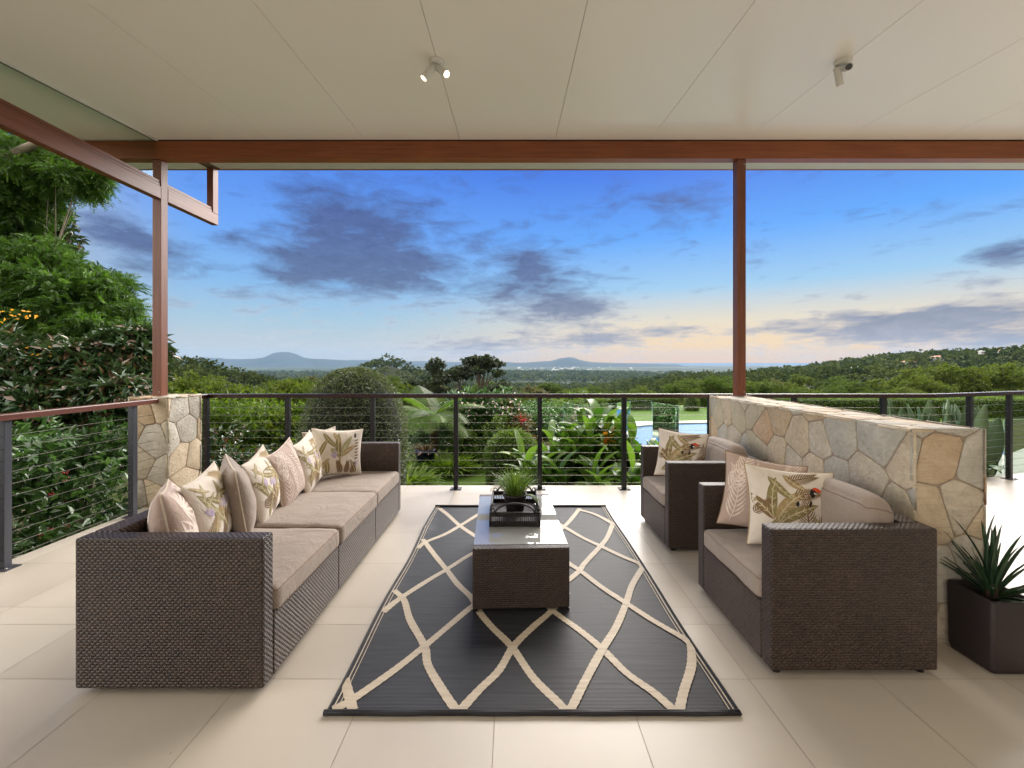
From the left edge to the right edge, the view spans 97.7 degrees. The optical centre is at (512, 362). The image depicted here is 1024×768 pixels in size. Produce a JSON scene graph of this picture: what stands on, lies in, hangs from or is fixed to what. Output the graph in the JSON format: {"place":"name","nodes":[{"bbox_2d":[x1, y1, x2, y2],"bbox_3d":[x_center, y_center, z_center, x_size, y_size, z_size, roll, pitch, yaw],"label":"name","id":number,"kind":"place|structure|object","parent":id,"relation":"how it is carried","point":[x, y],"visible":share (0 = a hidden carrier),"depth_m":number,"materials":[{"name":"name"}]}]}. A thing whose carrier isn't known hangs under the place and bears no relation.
{"place":"outdoors","nodes":[
{"label":"outdoors","id":0,"kind":"place"},
{"bbox_2d":[172,352,430,366],"bbox_3d":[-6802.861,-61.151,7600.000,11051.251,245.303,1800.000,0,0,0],"label":"hills","id":1,"kind":"structure","parent":0,"point":[282,359],"depth_m":7054.63,"materials":[{"name":"blue"}]},
{"bbox_2d":[430,465,490,484],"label":"lawn","id":2,"kind":"structure","parent":0,"point":[477,478],"depth_m":8.76,"materials":[{"name":"green plant"}]},
{"bbox_2d":[401,450,434,473],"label":"lily clump","id":3,"kind":"object","parent":2,"relation":"on","point":[409,462],"visible":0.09,"depth_m":8.93,"materials":[{"name":"green plant"}]},
{"bbox_2d":[401,461,447,484],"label":"lily clump","id":4,"kind":"object","parent":2,"relation":"on","point":[421,477],"visible":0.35,"depth_m":8.06,"materials":[{"name":"green plant"}]},
{"bbox_2d":[415,447,435,473],"bbox_3d":[-1.780,2.030,9.150,0.420,0.520,0.420,0,0,0],"label":"blue garden pot","id":5,"kind":"object","parent":2,"relation":"on","point":[423,456],"visible":0.56,"depth_m":9.00,"materials":[{"name":"blue"}]},
{"bbox_2d":[410,441,438,457],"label":"bromeliad plant","id":6,"kind":"object","parent":5,"relation":"in","point":[426,447],"visible":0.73,"depth_m":9.09,"materials":[{"name":"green plant"}]},
{"bbox_2d":[400,408,481,459],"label":"bushy shrub","id":7,"kind":"object","parent":2,"relation":"on","point":[443,434],"visible":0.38,"depth_m":10.15,"materials":[{"name":"green plant"}]},
{"bbox_2d":[398,386,484,454],"bbox_3d":[-1.714,1.417,9.703,2.244,1.776,2.074,0,0,0],"label":"tree fern","id":8,"kind":"object","parent":2,"relation":"on","point":[431,417],"visible":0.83,"depth_m":9.47,"materials":[{"name":"green plant"}]},
{"bbox_2d":[412,447,484,479],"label":"lily clump","id":9,"kind":"object","parent":2,"relation":"on","point":[443,462],"visible":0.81,"depth_m":9.03,"materials":[{"name":"green plant"}]},
{"bbox_2d":[437,385,530,449],"bbox_3d":[-0.675,1.400,10.654,2.392,1.830,1.768,0,0,-23],"label":"frangipani tree","id":10,"kind":"object","parent":2,"relation":"on","point":[490,410],"visible":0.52,"depth_m":10.36,"materials":[{"name":"green plant"}]},
{"bbox_2d":[446,413,530,464],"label":"bushy shrub","id":11,"kind":"object","parent":2,"relation":"on","point":[480,443],"visible":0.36,"depth_m":9.80,"materials":[{"name":"green plant"}]},
{"bbox_2d":[483,428,536,484],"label":"clipped round bush","id":12,"kind":"object","parent":2,"relation":"on","point":[504,440],"visible":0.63,"depth_m":8.03,"materials":[{"name":"green plant"}]},
{"bbox_2d":[492,399,549,454],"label":"bronze shrub","id":13,"kind":"object","parent":2,"relation":"on","point":[524,424],"visible":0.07,"depth_m":10.34,"materials":[{"name":"plant"}]},
{"bbox_2d":[12,362,1003,553],"bbox_3d":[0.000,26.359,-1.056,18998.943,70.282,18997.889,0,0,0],"label":"ground","id":14,"kind":"structure","parent":0,"point":[695,369],"depth_m":3513.30,"materials":[{"name":"green plant"}]},
{"bbox_2d":[12,422,88,558],"bbox_3d":[-4.842,1.852,4.090,1.832,2.732,1.888,0,0,0],"label":"glossy shrub","id":15,"kind":"object","parent":14,"relation":"on","point":[20,451],"visible":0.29,"depth_m":4.41,"materials":[{"name":"green plant"}]},
{"bbox_2d":[0,129,151,536],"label":"feathery tree","id":16,"kind":"object","parent":14,"relation":"on","point":[39,277],"visible":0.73,"depth_m":7.02,"materials":[{"name":"green plant"}]},
{"bbox_2d":[12,406,140,549],"bbox_3d":[-4.990,1.848,5.323,1.875,2.716,1.895,0,0,0],"label":"glossy shrub","id":17,"kind":"object","parent":14,"relation":"on","point":[84,461],"visible":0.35,"depth_m":5.09,"materials":[{"name":"green plant"}]},
{"bbox_2d":[0,208,182,531],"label":"magnolia tree","id":18,"kind":"object","parent":14,"relation":"on","point":[113,364],"visible":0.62,"depth_m":5.78,"materials":[{"name":"green plant"}]},
{"bbox_2d":[168,386,307,457],"bbox_3d":[-4.636,1.349,7.469,2.866,1.946,2.199,0,0,0],"label":"maple shrub","id":19,"kind":"object","parent":14,"relation":"on","point":[269,425],"visible":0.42,"depth_m":7.39,"materials":[{"name":"green plant"}]},
{"bbox_2d":[201,424,275,473],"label":"dark shrub","id":20,"kind":"object","parent":14,"relation":"on","point":[240,460],"visible":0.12,"depth_m":6.33,"materials":[{"name":"green plant"}]},
{"bbox_2d":[168,369,322,416],"bbox_3d":[-6.374,1.242,10.593,3.960,2.187,1.834,0,0,0],"label":"maple shrub","id":21,"kind":"object","parent":14,"relation":"on","point":[212,386],"visible":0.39,"depth_m":10.39,"materials":[{"name":"green plant"}]},
{"bbox_2d":[264,378,298,393],"bbox_3d":[-20.508,2.899,40.138,2.941,3.145,2.666,0,0,-12],"label":"lime tree","id":22,"kind":"object","parent":14,"relation":"on","point":[278,382],"visible":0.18,"depth_m":39.47,"materials":[{"name":"green plant"}]},
{"bbox_2d":[296,366,409,484],"bbox_3d":[-2.569,1.208,7.295,1.727,2.316,1.757,0,0,0],"label":"clipped dome bush","id":23,"kind":"object","parent":14,"relation":"on","point":[342,414],"visible":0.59,"depth_m":6.87,"materials":[{"name":"green plant"}]},
{"bbox_2d":[391,381,416,392],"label":"lime tree","id":24,"kind":"object","parent":14,"relation":"on","point":[401,386],"visible":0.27,"depth_m":67.20,"materials":[{"name":"green plant"}]},
{"bbox_2d":[398,377,430,391],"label":"dark tree","id":25,"kind":"object","parent":14,"relation":"on","point":[412,381],"visible":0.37,"depth_m":70.55,"materials":[{"name":"green plant"}]},
{"bbox_2d":[421,357,452,393],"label":"spiky tree","id":26,"kind":"object","parent":14,"relation":"on","point":[434,370],"visible":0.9,"depth_m":59.06,"materials":[{"name":"green plant"}]},
{"bbox_2d":[445,365,474,391],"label":"umbrella tree","id":27,"kind":"object","parent":14,"relation":"on","point":[458,373],"visible":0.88,"depth_m":62.17,"materials":[{"name":"green plant"}]},
{"bbox_2d":[460,354,506,389],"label":"umbrella tree","id":28,"kind":"object","parent":14,"relation":"on","point":[479,365],"visible":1,"depth_m":60.89,"materials":[{"name":"green plant"}]},
{"bbox_2d":[477,379,517,392],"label":"dark tree","id":29,"kind":"object","parent":14,"relation":"on","point":[491,387],"visible":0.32,"depth_m":56.63,"materials":[{"name":"green plant"}]},
{"bbox_2d":[515,383,549,393],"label":"olive tree","id":30,"kind":"object","parent":14,"relation":"on","point":[528,388],"visible":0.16,"depth_m":68.08,"materials":[{"name":"green plant"}]},
{"bbox_2d":[496,427,579,484],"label":"ginger plant","id":31,"kind":"object","parent":14,"relation":"on","point":[528,460],"visible":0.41,"depth_m":6.27,"materials":[{"name":"green plant"}]},
{"bbox_2d":[516,398,562,438],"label":"dark shrub","id":32,"kind":"object","parent":14,"relation":"on","point":[547,417],"visible":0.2,"depth_m":13.45,"materials":[{"name":"green plant"}]},
{"bbox_2d":[536,381,565,393],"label":"round tree","id":33,"kind":"object","parent":14,"relation":"on","point":[549,387],"visible":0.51,"depth_m":93.89,"materials":[{"name":"green plant"}]},
{"bbox_2d":[525,393,579,426],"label":"dark shrub","id":34,"kind":"object","parent":14,"relation":"on","point":[560,408],"visible":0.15,"depth_m":14.54,"materials":[{"name":"green plant"}]},
{"bbox_2d":[117,344,1023,430],"bbox_3d":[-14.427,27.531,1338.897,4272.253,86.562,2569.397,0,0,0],"label":"distant forest","id":35,"kind":"object","parent":14,"relation":"on","point":[881,366],"visible":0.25,"depth_m":328.29,"materials":[{"name":"green plant"}]},
{"bbox_2d":[544,398,602,419],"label":"dark shrub","id":36,"kind":"object","parent":14,"relation":"on","point":[584,405],"visible":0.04,"depth_m":15.53,"materials":[{"name":"green plant"}]},
{"bbox_2d":[536,414,612,484],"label":"ginger plant","id":37,"kind":"object","parent":14,"relation":"on","point":[571,438],"visible":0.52,"depth_m":6.66,"materials":[{"name":"green plant"}]},
{"bbox_2d":[552,387,608,408],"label":"dark shrub","id":38,"kind":"object","parent":14,"relation":"on","point":[600,401],"visible":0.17,"depth_m":19.43,"materials":[{"name":"green plant"}]},
{"bbox_2d":[581,384,610,393],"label":"round tree","id":39,"kind":"object","parent":14,"relation":"on","point":[593,390],"visible":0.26,"depth_m":93.80,"materials":[{"name":"green plant"}]},
{"bbox_2d":[569,443,629,484],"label":"ginger plant","id":40,"kind":"object","parent":14,"relation":"on","point":[597,475],"visible":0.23,"depth_m":6.10,"materials":[{"name":"green plant"}]},
{"bbox_2d":[565,399,641,471],"bbox_3d":[1.417,1.444,7.063,1.395,1.716,1.231,0,0,0],"label":"ginger plant","id":41,"kind":"object","parent":14,"relation":"on","point":[597,411],"visible":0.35,"depth_m":6.93,"materials":[{"name":"green plant"}]},
{"bbox_2d":[606,441,640,484],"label":"ginger plant","id":42,"kind":"object","parent":14,"relation":"on","point":[634,474],"visible":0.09,"depth_m":6.14,"materials":[{"name":"green plant"}]},
{"bbox_2d":[629,385,656,393],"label":"lime tree","id":43,"kind":"object","parent":14,"relation":"on","point":[644,389],"visible":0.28,"depth_m":87.66,"materials":[{"name":"green plant"}]},
{"bbox_2d":[627,438,658,471],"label":"ginger plant","id":44,"kind":"object","parent":14,"relation":"on","point":[637,445],"visible":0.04,"depth_m":7.10,"materials":[{"name":"green plant"}]},
{"bbox_2d":[661,380,698,404],"bbox_3d":[14.388,3.137,38.048,3.532,3.371,3.098,0,0,-4],"label":"round tree","id":45,"kind":"object","parent":14,"relation":"on","point":[673,389],"visible":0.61,"depth_m":37.44,"materials":[{"name":"green plant"}]},
{"bbox_2d":[660,378,702,393],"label":"round tree","id":46,"kind":"object","parent":14,"relation":"on","point":[692,382],"visible":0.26,"depth_m":67.12,"materials":[{"name":"green plant"}]},
{"bbox_2d":[691,375,732,393],"bbox_3d":[16.561,2.740,36.197,3.346,3.531,3.563,0,0,-31],"label":"round tree","id":47,"kind":"object","parent":14,"relation":"on","point":[709,386],"visible":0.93,"depth_m":35.62,"materials":[{"name":"green plant"}]},
{"bbox_2d":[749,378,792,393],"bbox_3d":[21.522,2.973,37.063,3.532,3.371,3.098,0,0,13],"label":"round tree","id":48,"kind":"object","parent":14,"relation":"on","point":[761,388],"visible":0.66,"depth_m":36.51,"materials":[{"name":"green plant"}]},
{"bbox_2d":[787,374,817,387],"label":"lime tree","id":49,"kind":"object","parent":14,"relation":"on","point":[799,380],"visible":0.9,"depth_m":90.26,"materials":[{"name":"green plant"}]},
{"bbox_2d":[783,382,821,393],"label":"lime tree","id":50,"kind":"object","parent":14,"relation":"on","point":[801,388],"visible":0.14,"depth_m":52.84,"materials":[{"name":"green plant"}]},
{"bbox_2d":[633,420,1003,467],"bbox_3d":[8.200,2.275,13.300,11.900,0.110,7.900,0,0,0],"label":"pool coping","id":51,"kind":"object","parent":14,"relation":"on","point":[680,422],"visible":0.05,"depth_m":16.58,"materials":[{"name":"white stone"}]},
{"bbox_2d":[812,375,850,393],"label":"round tree","id":52,"kind":"object","parent":14,"relation":"on","point":[832,380],"visible":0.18,"depth_m":92.54,"materials":[{"name":"green plant"}]},
{"bbox_2d":[819,384,854,393],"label":"round tree","id":53,"kind":"object","parent":14,"relation":"on","point":[838,391],"visible":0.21,"depth_m":55.64,"materials":[{"name":"green plant"}]},
{"bbox_2d":[844,379,883,393],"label":"round tree","id":54,"kind":"object","parent":14,"relation":"on","point":[854,387],"visible":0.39,"depth_m":54.50,"materials":[{"name":"green plant"}]},
{"bbox_2d":[863,378,889,393],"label":"lime tree","id":55,"kind":"object","parent":14,"relation":"on","point":[880,385],"visible":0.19,"depth_m":52.55,"materials":[{"name":"green plant"}]},
{"bbox_2d":[883,368,931,390],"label":"lime tree","id":56,"kind":"object","parent":14,"relation":"on","point":[894,381],"visible":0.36,"depth_m":47.42,"materials":[{"name":"green plant"}]},
{"bbox_2d":[893,387,926,393],"bbox_3d":[28.956,2.972,32.686,2.917,2.468,2.598,0,0,-10],"label":"lime tree","id":57,"kind":"object","parent":14,"relation":"on","point":[906,391],"visible":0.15,"depth_m":32.22,"materials":[{"name":"green plant"}]},
{"bbox_2d":[896,375,959,393],"bbox_3d":[35.281,3.150,37.862,3.485,4.307,3.912,0,0,7],"label":"lime tree","id":58,"kind":"object","parent":14,"relation":"on","point":[929,386],"visible":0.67,"depth_m":37.51,"materials":[{"name":"green plant"}]},
{"bbox_2d":[916,362,998,392],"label":"lime tree","id":59,"kind":"object","parent":14,"relation":"on","point":[971,379],"visible":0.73,"depth_m":44.79,"materials":[{"name":"green plant"}]},
{"bbox_2d":[956,362,1023,390],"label":"lime tree","id":60,"kind":"object","parent":14,"relation":"on","point":[1011,381],"visible":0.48,"depth_m":45.38,"materials":[{"name":"green plant"}]},
{"bbox_2d":[0,473,1023,767],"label":"patio floor","id":61,"kind":"structure","parent":0,"point":[968,709],"depth_m":1.92,"materials":[{"name":"beige tile"}]},
{"bbox_2d":[0,399,158,571],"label":"cable railing","id":62,"kind":"object","parent":61,"relation":"on","point":[6,495],"visible":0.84,"depth_m":3.52,"materials":[{"name":"grey metal"}]},
{"bbox_2d":[128,394,201,507],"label":"stone pier","id":63,"kind":"structure","parent":61,"relation":"on","point":[175,435],"depth_m":4.63,"materials":[{"name":"stone"}]},
{"bbox_2d":[152,159,167,395],"bbox_3d":[-3.768,-0.899,4.785,0.109,2.507,0.109,0,0,0],"label":"timber post","id":64,"kind":"object","parent":63,"relation":"on","point":[160,291],"visible":1,"depth_m":4.74,"materials":[{"name":"brown wood"}]},
{"bbox_2d":[76,442,400,687],"bbox_3d":[-1.536,1.145,3.255,0.871,0.707,2.481,0,0,0],"label":"wicker sofa","id":65,"kind":"object","parent":61,"relation":"on","point":[231,609],"visible":0.87,"depth_m":2.01,"materials":[{"name":"brown wicker"}]},
{"bbox_2d":[147,479,198,531],"bbox_3d":[-1.788,0.865,2.361,0.217,0.470,0.498,0,0,-37],"label":"scatter pillow","id":66,"kind":"object","parent":65,"relation":"on","point":[171,509],"visible":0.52,"depth_m":2.21,"materials":[{"name":"beige fabric"}]},
{"bbox_2d":[180,461,231,531],"bbox_3d":[-1.763,0.855,2.601,0.196,0.485,0.490,0,0,-16],"label":"scatter pillow","id":67,"kind":"object","parent":65,"relation":"on","point":[204,495],"visible":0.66,"depth_m":2.51,"materials":[{"name":"beige fabric"}]},
{"bbox_2d":[220,454,256,531],"bbox_3d":[-1.764,0.850,2.861,0.206,0.474,0.485,0,0,-41],"label":"scatter pillow","id":68,"kind":"object","parent":65,"relation":"on","point":[240,493],"visible":0.88,"depth_m":2.71,"materials":[{"name":"beige fabric"}]},
{"bbox_2d":[241,445,280,522],"bbox_3d":[-1.740,0.850,3.122,0.195,0.495,0.499,0,0,-16],"label":"scatter pillow","id":69,"kind":"object","parent":65,"relation":"on","point":[259,469],"visible":0.74,"depth_m":3.01,"materials":[{"name":"beige fabric"}]},
{"bbox_2d":[266,437,304,506],"bbox_3d":[-1.725,0.848,3.430,0.190,0.497,0.514,0,0,0],"label":"scatter pillow","id":70,"kind":"object","parent":65,"relation":"on","point":[283,459],"visible":0.81,"depth_m":3.34,"materials":[{"name":"beige fabric"}]},
{"bbox_2d":[293,430,322,492],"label":"scatter pillow","id":71,"kind":"object","parent":65,"relation":"on","point":[307,452],"visible":0.8,"depth_m":3.70,"materials":[{"name":"beige fabric"}]},
{"bbox_2d":[311,428,362,475],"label":"scatter pillow","id":72,"kind":"object","parent":65,"relation":"on","point":[339,451],"visible":0.83,"depth_m":4.12,"materials":[{"name":"beige fabric"}]},
{"bbox_2d":[323,505,741,715],"bbox_3d":[0.083,1.486,3.275,1.782,0.029,2.771,0,0,0],"label":"outdoor rug","id":73,"kind":"object","parent":61,"relation":"on","point":[615,640],"visible":0.81,"depth_m":2.36,"materials":[{"name":"grey fabric"}]},
{"bbox_2d":[473,494,569,611],"bbox_3d":[0.033,1.303,3.245,0.585,0.378,1.110,0,0,-2],"label":"coffee table","id":74,"kind":"object","parent":73,"relation":"on","point":[520,567],"visible":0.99,"depth_m":2.69,"materials":[{"name":"brown wicker"}]},
{"bbox_2d":[489,483,540,526],"bbox_3d":[0.017,1.029,3.280,0.350,0.167,0.522,0,0,0],"label":"wicker tray","id":75,"kind":"object","parent":74,"relation":"on","point":[503,517],"visible":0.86,"depth_m":3.03,"materials":[{"name":"black wicker"}]},
{"bbox_2d":[489,466,542,511],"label":"potted plant","id":76,"kind":"object","parent":75,"relation":"on","point":[515,488],"visible":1,"depth_m":3.26,"materials":[{"name":"plant"}]},
{"bbox_2d":[201,391,1023,489],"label":"cable railing","id":77,"kind":"object","parent":61,"relation":"on","point":[1009,417],"visible":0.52,"depth_m":5.28,"materials":[{"name":"black metal"}]},
{"bbox_2d":[641,436,761,550],"bbox_3d":[1.625,1.085,3.924,0.809,0.829,0.777,0,0,0],"label":"wicker armchair","id":78,"kind":"object","parent":61,"relation":"on","point":[669,507],"visible":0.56,"depth_m":3.54,"materials":[{"name":"brown wicker"}]},
{"bbox_2d":[654,427,708,475],"bbox_3d":[1.513,0.828,4.016,0.468,0.460,0.173,0,0,22],"label":"scatter pillow","id":79,"kind":"object","parent":78,"relation":"on","point":[675,446],"visible":0.71,"depth_m":3.99,"materials":[{"name":"beige fabric"}]},
{"bbox_2d":[698,472,936,672],"bbox_3d":[1.625,1.085,2.554,0.809,0.829,0.842,0,0,0],"label":"wicker armchair","id":80,"kind":"object","parent":61,"relation":"on","point":[849,582],"visible":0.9,"depth_m":2.13,"materials":[{"name":"brown wicker"}]},
{"bbox_2d":[716,450,807,526],"bbox_3d":[1.559,0.828,2.797,0.541,0.514,0.190,0,0,17],"label":"scatter pillow","id":81,"kind":"object","parent":80,"relation":"on","point":[734,509],"visible":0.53,"depth_m":2.80,"materials":[{"name":"beige fabric"}]},
{"bbox_2d":[744,463,833,544],"bbox_3d":[1.614,0.845,2.596,0.523,0.477,0.216,0,0,12],"label":"scatter pillow","id":82,"kind":"object","parent":80,"relation":"on","point":[778,496],"visible":0.69,"depth_m":2.57,"materials":[{"name":"beige fabric"}]},
{"bbox_2d":[709,395,986,642],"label":"stone wall","id":83,"kind":"structure","parent":61,"relation":"on","point":[931,474],"depth_m":2.56,"materials":[{"name":"stone"}]},
{"bbox_2d":[733,159,746,395],"bbox_3d":[2.425,-0.899,4.785,0.110,2.507,0.109,0,0,0],"label":"timber post","id":84,"kind":"object","parent":83,"relation":"on","point":[739,277],"visible":1,"depth_m":4.74,"materials":[{"name":"brown wood"}]},
{"bbox_2d":[947,579,1023,673],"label":"square planter","id":85,"kind":"object","parent":61,"relation":"on","point":[985,633],"visible":0.8,"depth_m":2.18,"materials":[{"name":"ceramic"}]},
{"bbox_2d":[939,512,1023,602],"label":"bromeliad plant","id":86,"kind":"object","parent":85,"relation":"in","point":[988,582],"visible":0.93,"depth_m":2.25,"materials":[{"name":"green plant"}]},
{"bbox_2d":[0,4,1023,169],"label":"patio roof","id":87,"kind":"structure","parent":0,"point":[58,109],"depth_m":5.42,"materials":[{"name":"brown"}]},
{"bbox_2d":[0,58,217,224],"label":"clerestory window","id":88,"kind":"structure","parent":87,"relation":"attached to","point":[23,124],"depth_m":4.02,"materials":[{"name":"wood"}]},
{"bbox_2d":[0,0,1023,139],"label":"ceiling","id":89,"kind":"structure","parent":87,"relation":"on","point":[356,69],"depth_m":3.37,"materials":[{"name":"white paint"}]},
{"bbox_2d":[421,56,449,81],"bbox_3d":[-0.559,-2.138,3.284,0.215,0.164,0.116,0,0,7],"label":"ceiling spotlight","id":90,"kind":"object","parent":89,"relation":"attached to","point":[436,63],"visible":1,"depth_m":3.25,"materials":[{"name":"white metal"}]},
{"bbox_2d":[833,56,852,86],"bbox_3d":[2.428,-2.137,3.271,0.113,0.166,0.175,0,0,0],"label":"ceiling spotlight","id":91,"kind":"object","parent":89,"relation":"attached to","point":[843,64],"visible":1,"depth_m":3.29,"materials":[{"name":"white metal"}]},
{"bbox_2d":[85,141,1023,162],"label":"roof beam","id":92,"kind":"structure","parent":87,"relation":"attached to","point":[573,151],"depth_m":4.72,"materials":[{"name":"brown wood"}]},
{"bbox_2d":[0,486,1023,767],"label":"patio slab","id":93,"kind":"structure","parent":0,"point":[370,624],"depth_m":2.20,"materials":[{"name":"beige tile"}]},
{"bbox_2d":[8,133,1023,362],"label":"sky","id":94,"kind":"structure","parent":0,"point":[515,266],"materials":[{"name":"blue"}]},
{"bbox_2d":[454,357,686,366],"bbox_3d":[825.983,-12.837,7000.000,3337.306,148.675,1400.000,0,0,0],"label":"hills","id":95,"kind":"structure","parent":0,"point":[568,362],"depth_m":6549.87,"materials":[{"name":"blue"}]},
{"bbox_2d":[642,363,810,365],"bbox_3d":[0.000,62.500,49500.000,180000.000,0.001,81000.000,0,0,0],"label":"sea","id":96,"kind":"structure","parent":0,"point":[731,364],"depth_m":15258.61,"materials":[{"name":"blue liquid"}]},
{"bbox_2d":[588,405,1023,426],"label":"lawn","id":97,"kind":"structure","parent":0,"point":[645,415],"depth_m":19.39,"materials":[{"name":"green plant"}]},
{"bbox_2d":[592,398,679,409],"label":"clipped hedge","id":98,"kind":"object","parent":97,"relation":"on","point":[640,403],"visible":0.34,"depth_m":21.58,"materials":[{"name":"green plant"}]},
{"bbox_2d":[683,398,699,410],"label":"clipped round bush","id":99,"kind":"object","parent":97,"relation":"on","point":[691,404],"visible":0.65,"depth_m":21.29,"materials":[{"name":"green plant"}]},
{"bbox_2d":[774,396,1023,417],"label":"clipped hedge","id":100,"kind":"object","parent":97,"relation":"on","point":[870,405],"visible":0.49,"depth_m":18.51,"materials":[{"name":"green plant"}]},
{"bbox_2d":[612,421,1003,474],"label":"pool paving","id":101,"kind":"structure","parent":0,"point":[650,421],"depth_m":17.01,"materials":[{"name":"beige stone"}]},
{"bbox_2d":[563,400,651,443],"bbox_3d":[2.180,1.675,11.702,3.528,1.250,1.297,0,0,-5],"label":"glass pool fence","id":102,"kind":"object","parent":101,"relation":"on","point":[569,415],"visible":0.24,"depth_m":11.62,"materials":[{"name":"white"}]},
{"bbox_2d":[652,402,678,443],"bbox_3d":[4.413,1.700,11.456,0.331,1.200,2.266,0,0,-34],"label":"glass pool fence","id":103,"kind":"object","parent":101,"relation":"on","point":[665,416],"visible":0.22,"depth_m":11.97,"materials":[{"name":"white"}]},
{"bbox_2d":[887,399,1004,476],"bbox_3d":[6.585,1.300,6.859,2.328,1.505,0.910,0,0,0],"label":"paddle leaf plant","id":104,"kind":"object","parent":101,"relation":"on","point":[955,415],"visible":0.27,"depth_m":6.61,"materials":[{"name":"green plant"}]},
{"bbox_2d":[958,419,1023,476],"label":"glass pool fence","id":105,"kind":"object","parent":101,"relation":"on","point":[1018,429],"visible":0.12,"depth_m":7.34,"materials":[{"name":"white"}]},
{"bbox_2d":[635,424,1003,454],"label":"pool water","id":106,"kind":"structure","parent":0,"point":[643,435],"depth_m":14.95,"materials":[{"name":"blue liquid"}]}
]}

